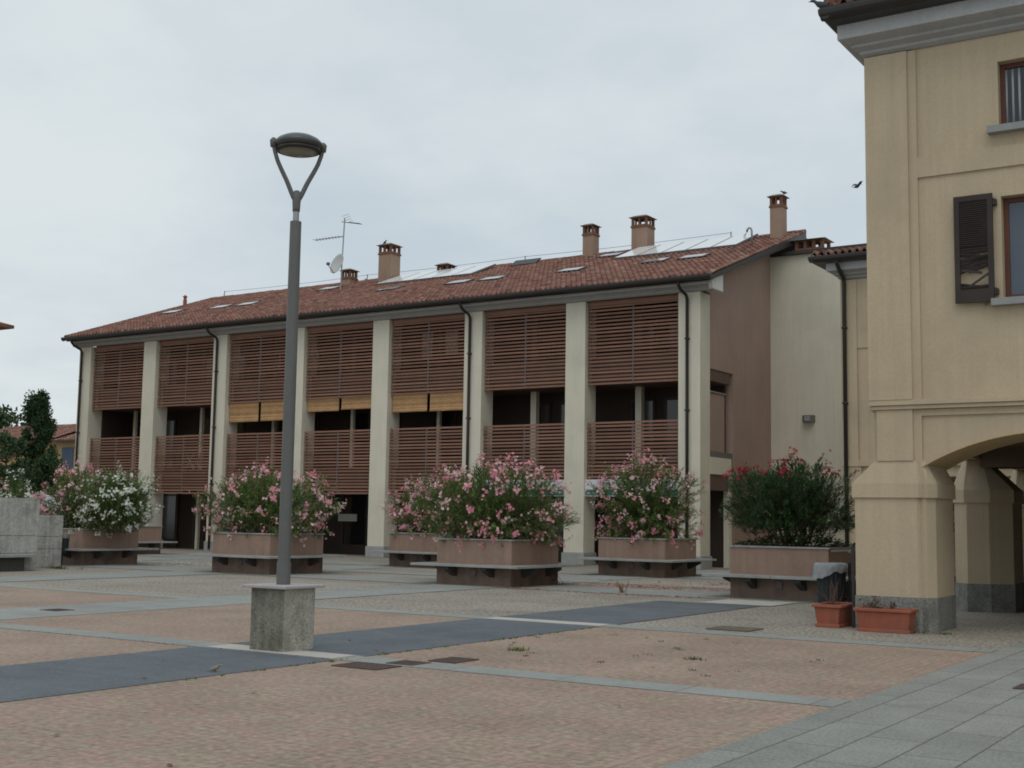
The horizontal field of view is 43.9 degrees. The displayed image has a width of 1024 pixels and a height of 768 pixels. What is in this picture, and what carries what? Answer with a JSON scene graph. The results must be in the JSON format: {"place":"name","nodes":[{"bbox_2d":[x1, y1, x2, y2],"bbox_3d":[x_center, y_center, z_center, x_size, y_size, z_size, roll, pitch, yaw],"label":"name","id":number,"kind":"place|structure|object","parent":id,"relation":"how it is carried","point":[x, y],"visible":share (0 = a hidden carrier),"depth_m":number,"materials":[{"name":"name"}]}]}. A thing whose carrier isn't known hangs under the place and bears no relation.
{"place":"outdoors","nodes":[
{"label":"outdoors","id":0,"kind":"place"},
{"bbox_2d":[0,424,75,496],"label":"ochre house","id":1,"kind":"structure","parent":0,"point":[63,440],"depth_m":116.99,"materials":[{"name":"ceramic"}]},
{"bbox_2d":[60,446,74,469],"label":"window","id":2,"kind":"structure","parent":1,"relation":"in","point":[67,452],"depth_m":115.78,"materials":[{"name":"blue glass"}]},
{"bbox_2d":[40,495,71,524],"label":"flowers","id":3,"kind":"object","parent":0,"point":[53,501],"depth_m":69.60,"materials":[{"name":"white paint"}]},
{"bbox_2d":[0,0,866,426],"label":"sky","id":4,"kind":"structure","parent":0,"point":[140,173],"materials":[{"name":"white"}]},
{"bbox_2d":[61,194,809,569],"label":"loggia building","id":5,"kind":"structure","parent":0,"point":[591,362],"depth_m":48.79,"materials":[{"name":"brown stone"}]},
{"bbox_2d":[136,420,140,469],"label":"window","id":6,"kind":"structure","parent":5,"relation":"in","point":[139,421],"depth_m":60.19,"materials":[{"name":"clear glass"}]},
{"bbox_2d":[140,357,143,385],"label":"window","id":7,"kind":"structure","parent":5,"relation":"in","point":[141,357],"depth_m":60.52,"materials":[{"name":"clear glass"}]},
{"bbox_2d":[165,419,176,468],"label":"window","id":8,"kind":"structure","parent":5,"relation":"in","point":[171,423],"depth_m":58.97,"materials":[{"name":"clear glass"}]},
{"bbox_2d":[168,354,179,384],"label":"window","id":9,"kind":"structure","parent":5,"relation":"in","point":[171,354],"depth_m":59.31,"materials":[{"name":"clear glass"}]},
{"bbox_2d":[202,417,210,468],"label":"window","id":10,"kind":"structure","parent":5,"relation":"in","point":[207,420],"depth_m":57.71,"materials":[{"name":"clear glass"}]},
{"bbox_2d":[206,351,213,381],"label":"window","id":11,"kind":"structure","parent":5,"relation":"in","point":[207,351],"depth_m":58.09,"materials":[{"name":"black glass"}]},
{"bbox_2d":[236,422,244,468],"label":"window","id":12,"kind":"structure","parent":5,"relation":"in","point":[240,425],"depth_m":56.55,"materials":[{"name":"black glass"}]},
{"bbox_2d":[239,348,247,379],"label":"window","id":13,"kind":"structure","parent":5,"relation":"in","point":[244,348],"depth_m":56.91,"materials":[{"name":"black glass"}]},
{"bbox_2d":[229,402,258,422],"bbox_3d":[-11.302,1.178,53.521,1.660,0.868,0.056,-3,-7,33],"label":"bamboo blind","id":14,"kind":"object","parent":5,"relation":"attached to","point":[244,412],"visible":1,"depth_m":53.50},
{"bbox_2d":[260,401,282,420],"bbox_3d":[-9.780,1.092,52.545,1.680,0.858,0.056,-3,-7,33],"label":"bamboo blind","id":15,"kind":"object","parent":5,"relation":"attached to","point":[271,410],"visible":0.59,"depth_m":52.65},
{"bbox_2d":[275,420,282,467],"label":"window","id":16,"kind":"structure","parent":5,"relation":"in","point":[279,424],"depth_m":55.31,"materials":[{"name":"black glass"}]},
{"bbox_2d":[278,345,285,377],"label":"window","id":17,"kind":"structure","parent":5,"relation":"in","point":[282,345],"depth_m":55.67,"materials":[{"name":"black glass"}]},
{"bbox_2d":[313,413,319,467],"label":"window","id":18,"kind":"structure","parent":5,"relation":"in","point":[317,415],"depth_m":54.17,"materials":[{"name":"black glass"}]},
{"bbox_2d":[316,342,321,374],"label":"window","id":19,"kind":"structure","parent":5,"relation":"in","point":[317,342],"depth_m":54.52,"materials":[{"name":"black glass"}]},
{"bbox_2d":[307,398,338,411],"bbox_3d":[-7.617,0.834,51.174,1.660,0.568,0.056,-3,-7,33],"label":"bamboo blind","id":20,"kind":"object","parent":5,"relation":"attached to","point":[323,405],"visible":1,"depth_m":51.16,"materials":[{"name":"beige wood"}]},
{"bbox_2d":[312,214,362,289],"bbox_3d":[-8.280,-5.952,58.444,2.763,3.659,1.109,-3,-7,33],"label":"television antenna","id":21,"kind":"object","parent":5,"relation":"on","point":[336,263],"visible":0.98,"depth_m":58.40,"materials":[{"name":"grey metal"}]},
{"bbox_2d":[338,514,356,520],"bbox_3d":[-6.613,5.376,51.066,0.960,0.290,0.040,-3,-7,33],"label":"notice board","id":22,"kind":"object","parent":5,"relation":"attached to","point":[347,517],"visible":0.86,"depth_m":51.05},
{"bbox_2d":[341,396,370,409],"bbox_3d":[-6.095,0.733,50.200,1.680,0.528,0.056,-3,-7,33],"label":"bamboo blind","id":23,"kind":"object","parent":5,"relation":"attached to","point":[349,403],"visible":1,"depth_m":50.24,"materials":[{"name":"beige wood"}]},
{"bbox_2d":[354,410,370,466],"bbox_3d":[-6.313,2.311,52.879,1.000,2.400,0.090,-3,-7,33],"label":"window","id":24,"kind":"structure","parent":5,"relation":"in","point":[362,418],"depth_m":52.79,"materials":[{"name":"black glass"}]},
{"bbox_2d":[357,338,372,372],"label":"window","id":25,"kind":"structure","parent":5,"relation":"in","point":[364,338],"depth_m":53.14,"materials":[{"name":"black glass"}]},
{"bbox_2d":[398,412,400,466],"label":"window","id":26,"kind":"structure","parent":5,"relation":"in","point":[400,412],"depth_m":51.80,"materials":[{"name":"black glass"}]},
{"bbox_2d":[392,394,427,412],"bbox_3d":[-3.935,0.718,48.802,1.660,0.728,0.056,-3,-7,33],"label":"bamboo blind","id":27,"kind":"object","parent":5,"relation":"attached to","point":[411,403],"visible":1,"depth_m":48.79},
{"bbox_2d":[429,392,462,411],"bbox_3d":[-2.414,0.643,47.825,1.680,0.738,0.056,-3,-7,33],"label":"bamboo blind","id":28,"kind":"object","parent":5,"relation":"attached to","point":[448,401],"visible":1,"depth_m":47.86,"materials":[{"name":"beige wood"}]},
{"bbox_2d":[435,410,456,465],"bbox_3d":[-2.631,2.116,50.516,1.000,2.400,0.090,-3,-7,33],"label":"window","id":29,"kind":"structure","parent":5,"relation":"in","point":[449,418],"depth_m":50.41,"materials":[{"name":"black glass"}]},
{"bbox_2d":[437,331,460,367],"bbox_3d":[-2.535,-1.266,50.853,1.100,1.700,0.090,-3,-7,33],"label":"window","id":30,"kind":"structure","parent":5,"relation":"in","point":[458,331],"depth_m":50.73,"materials":[{"name":"black glass"}]},
{"bbox_2d":[445,331,457,352],"bbox_3d":[-2.307,-1.612,48.808,0.800,0.958,0.071,-3,-7,33],"label":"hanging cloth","id":31,"kind":"object","parent":5,"relation":"hanging from","point":[451,342],"visible":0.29,"depth_m":48.80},
{"bbox_2d":[484,480,563,495],"bbox_3d":[0.368,3.725,45.474,3.570,0.580,0.110,-3,-7,33],"label":"shop sign","id":32,"kind":"object","parent":5,"relation":"attached to","point":[538,483],"visible":0.17,"depth_m":44.80,"materials":[{"name":"white plastic"}]},
{"bbox_2d":[528,403,551,464],"bbox_3d":[1.052,1.921,48.153,1.000,2.400,0.090,-3,-7,33],"label":"window","id":33,"kind":"structure","parent":5,"relation":"in","point":[545,409],"depth_m":48.02,"materials":[{"name":"black glass"}]},
{"bbox_2d":[529,323,554,361],"bbox_3d":[1.148,-1.461,48.490,1.100,1.700,0.090,-3,-7,33],"label":"window","id":34,"kind":"structure","parent":5,"relation":"in","point":[549,323],"depth_m":48.35,"materials":[{"name":"black glass"}]},
{"bbox_2d":[559,402,564,464],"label":"window","id":35,"kind":"structure","parent":5,"relation":"in","point":[562,404],"depth_m":47.62,"materials":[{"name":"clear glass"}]},
{"bbox_2d":[562,322,565,359],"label":"window","id":36,"kind":"structure","parent":5,"relation":"in","point":[563,322],"depth_m":47.92,"materials":[{"name":"black glass"}]},
{"bbox_2d":[585,479,677,496],"bbox_3d":[4.051,3.530,43.111,3.570,0.580,0.110,-3,-7,33],"label":"shop sign","id":37,"kind":"object","parent":5,"relation":"attached to","point":[589,488],"visible":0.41,"depth_m":43.71,"materials":[{"name":"white plastic"}]},
{"bbox_2d":[630,398,655,463],"bbox_3d":[4.735,1.726,45.790,1.000,2.400,0.090,-3,-7,33],"label":"window","id":38,"kind":"structure","parent":5,"relation":"in","point":[649,403],"depth_m":45.67,"materials":[{"name":"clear glass"}]},
{"bbox_2d":[631,315,658,354],"bbox_3d":[4.831,-1.656,46.127,1.100,1.700,0.090,-3,-7,33],"label":"window","id":39,"kind":"structure","parent":5,"relation":"in","point":[647,315],"depth_m":45.96,"materials":[{"name":"black glass"}]},
{"bbox_2d":[665,397,677,463],"bbox_3d":[5.979,1.660,44.992,1.200,2.400,0.090,-3,-7,33],"label":"window","id":40,"kind":"structure","parent":5,"relation":"in","point":[671,404],"depth_m":45.16,"materials":[{"name":"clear glass"}]},
{"bbox_2d":[668,313,677,352],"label":"window","id":41,"kind":"structure","parent":5,"relation":"in","point":[672,313],"depth_m":45.48,"materials":[{"name":"black glass"}]},
{"bbox_2d":[0,587,987,767],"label":"brick paving","id":42,"kind":"structure","parent":0,"point":[325,714],"depth_m":10.54,"materials":[{"name":"ceramic"}]},
{"bbox_2d":[331,661,401,669],"bbox_3d":[-1.475,2.858,12.868,0.580,0.012,0.420,-3,-7,33],"label":"manhole cover","id":43,"kind":"object","parent":42,"relation":"on","point":[367,665],"visible":1,"depth_m":12.84,"materials":[{"name":"metal"}]},
{"bbox_2d":[0,601,757,701],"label":"slate band","id":44,"kind":"object","parent":42,"relation":"on","point":[42,679],"visible":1,"depth_m":13.99,"materials":[{"name":"grey stone"}]},
{"bbox_2d":[208,664,222,671],"bbox_3d":[-2.848,2.725,12.191,0.159,0.080,0.046,-1,-6,14],"label":"bird","id":45,"kind":"object","parent":44,"relation":"on","point":[214,668],"visible":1,"depth_m":12.18},
{"bbox_2d":[55,605,803,765],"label":"fallen leaves","id":46,"kind":"object","parent":42,"relation":"on","point":[169,764],"visible":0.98,"depth_m":10.87,"materials":[{"name":"brown plant"}]},
{"bbox_2d":[428,657,478,662],"bbox_3d":[-0.621,2.942,13.526,0.340,0.012,0.460,-3,-7,33],"label":"manhole cover","id":47,"kind":"object","parent":42,"relation":"on","point":[453,660],"visible":1,"depth_m":13.50,"materials":[{"name":"metal"}]},
{"bbox_2d":[0,554,997,706],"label":"granite bands","id":48,"kind":"object","parent":42,"relation":"on","point":[96,608],"visible":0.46,"depth_m":21.12,"materials":[{"name":"grey stone"}]},
{"bbox_2d":[40,608,71,610],"bbox_3d":[-7.029,3.494,19.618,0.400,0.012,0.350,-3,-7,33],"label":"manhole cover","id":49,"kind":"object","parent":48,"relation":"on","point":[57,609],"visible":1,"depth_m":19.61,"materials":[{"name":"metal"}]},
{"bbox_2d":[59,534,69,564],"bbox_3d":[-12.942,4.784,36.618,0.330,0.900,0.330,-3,-7,33],"label":"litter bin","id":50,"kind":"object","parent":48,"relation":"on","point":[65,541],"visible":0.62,"depth_m":36.53,"materials":[{"name":"plastic"}]},
{"bbox_2d":[62,528,158,564],"bbox_3d":[-12.792,4.877,38.234,2.960,1.065,2.960,-3,-7,33],"label":"bench planter","id":51,"kind":"object","parent":48,"relation":"on","point":[87,547],"visible":0.51,"depth_m":37.32,"materials":[{"name":"concrete"}]},
{"bbox_2d":[29,455,115,528],"bbox_3d":[-13.181,3.355,38.576,3.374,2.391,2.430,-3,-7,33],"label":"oleander bush","id":52,"kind":"object","parent":51,"relation":"in","point":[70,506],"visible":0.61,"depth_m":38.29,"materials":[{"name":"green plant"}]},
{"bbox_2d":[63,461,160,537],"bbox_3d":[-12.170,3.465,38.060,4.122,2.312,2.882,-3,-7,33],"label":"oleander bush","id":53,"kind":"object","parent":51,"relation":"in","point":[124,506],"visible":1,"depth_m":37.18,"materials":[{"name":"green plant"}]},
{"bbox_2d":[93,526,177,553],"bbox_3d":[-14.907,5.935,48.400,2.960,1.065,2.960,-3,-7,33],"label":"bench planter","id":54,"kind":"object","parent":48,"relation":"on","point":[149,536],"visible":0.2,"depth_m":48.19,"materials":[{"name":"concrete"}]},
{"bbox_2d":[112,561,207,565],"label":"fallen petals","id":55,"kind":"object","parent":48,"relation":"on","point":[178,562],"visible":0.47,"depth_m":38.71,"materials":[{"name":"pink plant"}]},
{"bbox_2d":[188,532,345,574],"bbox_3d":[-6.578,4.548,34.247,2.960,1.065,2.960,-3,-7,33],"label":"bench planter","id":56,"kind":"object","parent":48,"relation":"on","point":[239,552],"visible":0.91,"depth_m":33.51,"materials":[{"name":"concrete"}]},
{"bbox_2d":[189,456,346,546],"bbox_3d":[-6.609,3.160,34.410,5.069,2.436,3.172,-3,-7,33],"label":"oleander bush","id":57,"kind":"object","parent":56,"relation":"in","point":[259,512],"visible":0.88,"depth_m":33.93,"materials":[{"name":"green plant"}]},
{"bbox_2d":[385,660,429,665],"bbox_3d":[-1.078,2.898,13.187,0.340,0.012,0.330,-3,-7,33],"label":"manhole cover","id":58,"kind":"object","parent":48,"relation":"on","point":[407,662],"visible":1,"depth_m":13.17,"materials":[{"name":"metal"}]},
{"bbox_2d":[370,532,477,567],"bbox_3d":[-2.438,5.275,40.399,2.960,1.065,2.960,-3,-7,33],"label":"bench planter","id":59,"kind":"object","parent":48,"relation":"on","point":[404,550],"visible":0.56,"depth_m":39.58,"materials":[{"name":"brown concrete"}]},
{"bbox_2d":[376,468,479,539],"bbox_3d":[-2.345,3.746,40.417,3.921,2.424,3.017,-3,-7,33],"label":"oleander bush","id":60,"kind":"object","parent":59,"relation":"in","point":[409,524],"visible":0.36,"depth_m":40.31,"materials":[{"name":"green plant"}]},
{"bbox_2d":[410,538,582,586],"bbox_3d":[-0.328,4.197,30.059,2.960,1.065,2.960,-3,-7,33],"label":"bench planter","id":61,"kind":"object","parent":48,"relation":"on","point":[514,563],"visible":0.91,"depth_m":29.21,"materials":[{"name":"concrete"}]},
{"bbox_2d":[63,523,855,547],"bbox_3d":[-3.451,3.733,32.330,24.342,0.370,2.467,-3,-7,33],"label":"ground cover","id":62,"kind":"object","parent":61,"relation":"on","point":[766,541],"visible":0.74,"depth_m":26.21,"materials":[{"name":"green plant"}]},
{"bbox_2d":[393,452,581,551],"bbox_3d":[-0.543,2.773,30.204,4.767,2.432,3.335,-3,-7,33],"label":"oleander bush","id":63,"kind":"object","parent":61,"relation":"in","point":[500,508],"visible":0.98,"depth_m":29.77,"materials":[{"name":"green plant"}]},
{"bbox_2d":[550,572,562,583],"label":"dry weed","id":64,"kind":"object","parent":48,"relation":"on","point":[556,574],"visible":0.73,"depth_m":29.90,"materials":[{"name":"brown plant"}]},
{"bbox_2d":[481,579,729,599],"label":"fallen petals","id":65,"kind":"object","parent":48,"relation":"on","point":[640,586],"visible":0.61,"depth_m":29.48,"materials":[{"name":"pink plant"}]},
{"bbox_2d":[615,579,628,592],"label":"dry weed","id":66,"kind":"object","parent":48,"relation":"on","point":[621,589],"visible":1,"depth_m":26.94,"materials":[{"name":"brown plant"}]},
{"bbox_2d":[577,537,716,577],"bbox_3d":[3.885,4.940,36.342,2.960,1.065,2.960,-3,-7,33],"label":"bench planter","id":67,"kind":"object","parent":48,"relation":"on","point":[659,557],"visible":0.98,"depth_m":35.50,"materials":[{"name":"brown concrete"}]},
{"bbox_2d":[585,447,709,549],"bbox_3d":[3.890,3.289,36.500,3.619,2.909,3.069,-3,-7,33],"label":"oleander bush","id":68,"kind":"object","parent":67,"relation":"in","point":[662,518],"visible":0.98,"depth_m":36.14,"materials":[{"name":"green plant"}]},
{"bbox_2d":[702,545,855,600],"bbox_3d":[5.921,3.905,26.404,2.960,1.065,2.960,-3,-7,33],"label":"bench planter","id":69,"kind":"object","parent":48,"relation":"on","point":[773,572],"visible":0.59,"depth_m":25.56,"materials":[{"name":"concrete"}]},
{"bbox_2d":[717,447,859,546],"bbox_3d":[5.886,2.457,26.657,3.256,2.272,2.678,-1,-6,15],"label":"oleander bush","id":70,"kind":"object","parent":69,"relation":"in","point":[791,501],"visible":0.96,"depth_m":26.23,"materials":[{"name":"green plant"}]},
{"bbox_2d":[205,599,798,658],"bbox_3d":[0.996,3.609,19.512,2.200,0.001,13.380,-3,-7,33],"label":"stone strip","id":71,"kind":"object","parent":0,"point":[336,655],"depth_m":18.61,"materials":[{"name":"stone"}]},
{"bbox_2d":[242,132,326,651],"bbox_3d":[-2.562,0.033,14.689,0.660,5.990,0.670,-3,-7,33],"label":"street lamp","id":72,"kind":"object","parent":71,"relation":"on","point":[282,612],"visible":1,"depth_m":14.47,"materials":[{"name":"metal"}]},
{"bbox_2d":[0,548,1023,652],"bbox_3d":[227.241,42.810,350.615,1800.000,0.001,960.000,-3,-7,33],"label":"ground","id":73,"kind":"structure","parent":0,"point":[989,630],"depth_m":24.25,"materials":[{"name":"grey stone"}]},
{"bbox_2d":[0,322,13,329],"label":"tiled house","id":74,"kind":"structure","parent":73,"relation":"on","point":[4,326],"depth_m":48.48,"materials":[{"name":"tile"}]},
{"bbox_2d":[0,404,27,428],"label":"broadleaf tree","id":75,"kind":"object","parent":73,"relation":"on","point":[6,419],"visible":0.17,"depth_m":147.88,"materials":[{"name":"green plant"}]},
{"bbox_2d":[0,429,29,497],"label":"broadleaf tree","id":76,"kind":"object","parent":73,"relation":"on","point":[9,447],"visible":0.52,"depth_m":80.23,"materials":[{"name":"green plant"}]},
{"bbox_2d":[0,497,62,571],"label":"concrete wall","id":77,"kind":"structure","parent":73,"relation":"on","point":[30,538],"depth_m":33.14,"materials":[{"name":"grey concrete"}]},
{"bbox_2d":[0,468,63,513],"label":"oleander bush","id":78,"kind":"object","parent":73,"relation":"on","point":[11,494],"visible":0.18,"depth_m":43.41,"materials":[{"name":"green plant"}]},
{"bbox_2d":[11,388,59,495],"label":"poplar tree","id":79,"kind":"object","parent":73,"relation":"on","point":[42,426],"visible":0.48,"depth_m":90.60,"materials":[{"name":"green plant"}]},
{"bbox_2d":[19,451,70,497],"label":"broadleaf tree","id":80,"kind":"object","parent":73,"relation":"on","point":[47,465],"visible":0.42,"depth_m":87.56,"materials":[{"name":"green plant"}]},
{"bbox_2d":[29,565,951,680],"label":"grass weeds","id":81,"kind":"object","parent":73,"relation":"on","point":[514,648],"depth_m":14.78,"materials":[{"name":"green plant"}]},
{"bbox_2d":[705,626,763,631],"bbox_3d":[3.194,3.502,18.173,0.650,0.012,0.600,-3,-7,33],"label":"manhole cover","id":82,"kind":"object","parent":73,"relation":"on","point":[736,628],"visible":1,"depth_m":18.13,"materials":[{"name":"grey metal"}]},
{"bbox_2d":[770,237,866,545],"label":"link building","id":83,"kind":"structure","parent":73,"relation":"on","point":[805,323],"depth_m":46.70,"materials":[{"name":"beige paint"}]},
{"bbox_2d":[802,415,814,421],"bbox_3d":[10.796,1.263,46.285,0.460,0.240,0.235,-3,-7,33],"label":"wall lamp","id":84,"kind":"object","parent":83,"relation":"attached to","point":[808,418],"visible":1,"depth_m":46.18,"materials":[{"name":"white glass"}]},
{"bbox_2d":[812,562,851,602],"bbox_3d":[5.217,3.370,20.760,0.597,0.900,0.574,-3,-7,33],"label":"litter bin","id":85,"kind":"object","parent":73,"relation":"on","point":[824,574],"visible":0.9,"depth_m":20.60,"materials":[{"name":"plastic"}]},
{"bbox_2d":[812,602,851,627],"bbox_3d":[4.865,3.469,19.093,0.446,0.335,0.836,-3,-7,33],"label":"flower trough","id":86,"kind":"object","parent":73,"relation":"on","point":[835,616],"visible":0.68,"depth_m":18.81,"materials":[{"name":"ceramic"}]},
{"bbox_2d":[821,580,842,604],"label":"dry plant","id":87,"kind":"object","parent":86,"relation":"in","point":[833,596],"visible":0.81,"depth_m":18.98,"materials":[{"name":"brown plant"}]},
{"bbox_2d":[831,546,855,627],"bbox_3d":[5.145,3.080,19.479,0.600,1.200,1.190,-3,-7,33],"label":"metal post","id":88,"kind":"object","parent":73,"relation":"on","point":[852,550],"visible":0.67,"depth_m":18.85,"materials":[{"name":"black metal"}]},
{"bbox_2d":[853,606,918,633],"bbox_3d":[5.352,3.376,18.154,0.826,0.335,0.416,-3,-7,33],"label":"flower trough","id":89,"kind":"object","parent":73,"relation":"on","point":[892,620],"visible":0.98,"depth_m":18.01,"materials":[{"name":"ceramic"}]},
{"bbox_2d":[860,596,887,608],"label":"dry plant","id":90,"kind":"object","parent":89,"relation":"in","point":[873,605],"visible":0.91,"depth_m":18.29,"materials":[{"name":"brown plant"}]},
{"bbox_2d":[808,246,1012,546],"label":"yellow wing","id":91,"kind":"structure","parent":73,"relation":"on","point":[847,267],"depth_m":36.67,"materials":[{"name":"beige paint"}]},
{"bbox_2d":[660,641,1023,767],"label":"slab paving","id":92,"kind":"structure","parent":0,"point":[968,714],"depth_m":9.34,"materials":[{"name":"stone"}]},
{"bbox_2d":[851,181,862,187],"bbox_3d":[7.293,-4.210,26.876,0.321,0.135,0.274,-3,-7,33],"label":"bird","id":93,"kind":"object","parent":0,"point":[857,185],"visible":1,"depth_m":26.85},
{"bbox_2d":[818,0,1023,631],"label":"yellow building","id":94,"kind":"structure","parent":0,"point":[944,116],"depth_m":18.67,"materials":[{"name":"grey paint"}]},
{"bbox_2d":[810,0,831,7],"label":"bird","id":95,"kind":"object","parent":94,"relation":"on","point":[819,4],"visible":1,"depth_m":19.27},
{"bbox_2d":[987,61,1023,134],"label":"window","id":96,"kind":"structure","parent":94,"relation":"in","point":[1011,74],"depth_m":18.48,"materials":[{"name":"brown glass"}]},
{"bbox_2d":[991,196,1023,306],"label":"window","id":97,"kind":"structure","parent":94,"relation":"in","point":[1013,208],"depth_m":18.26,"materials":[{"name":"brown glass"}]},
{"bbox_2d":[953,503,954,532],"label":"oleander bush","id":98,"kind":"object","parent":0,"point":[953,519],"visible":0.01,"depth_m":29.40,"materials":[{"name":"green plant"}]},
{"bbox_2d":[954,546,955,581],"bbox_3d":[9.733,4.325,29.752,2.960,1.065,2.960,-3,-7,33],"label":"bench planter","id":99,"kind":"object","parent":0,"point":[954,566],"depth_m":28.41,"materials":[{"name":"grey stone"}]},
{"bbox_2d":[1012,683,1023,689],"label":"manhole cover","id":100,"kind":"object","parent":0,"point":[1020,686],"visible":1,"depth_m":11.94,"materials":[{"name":"metal"}]}
]}

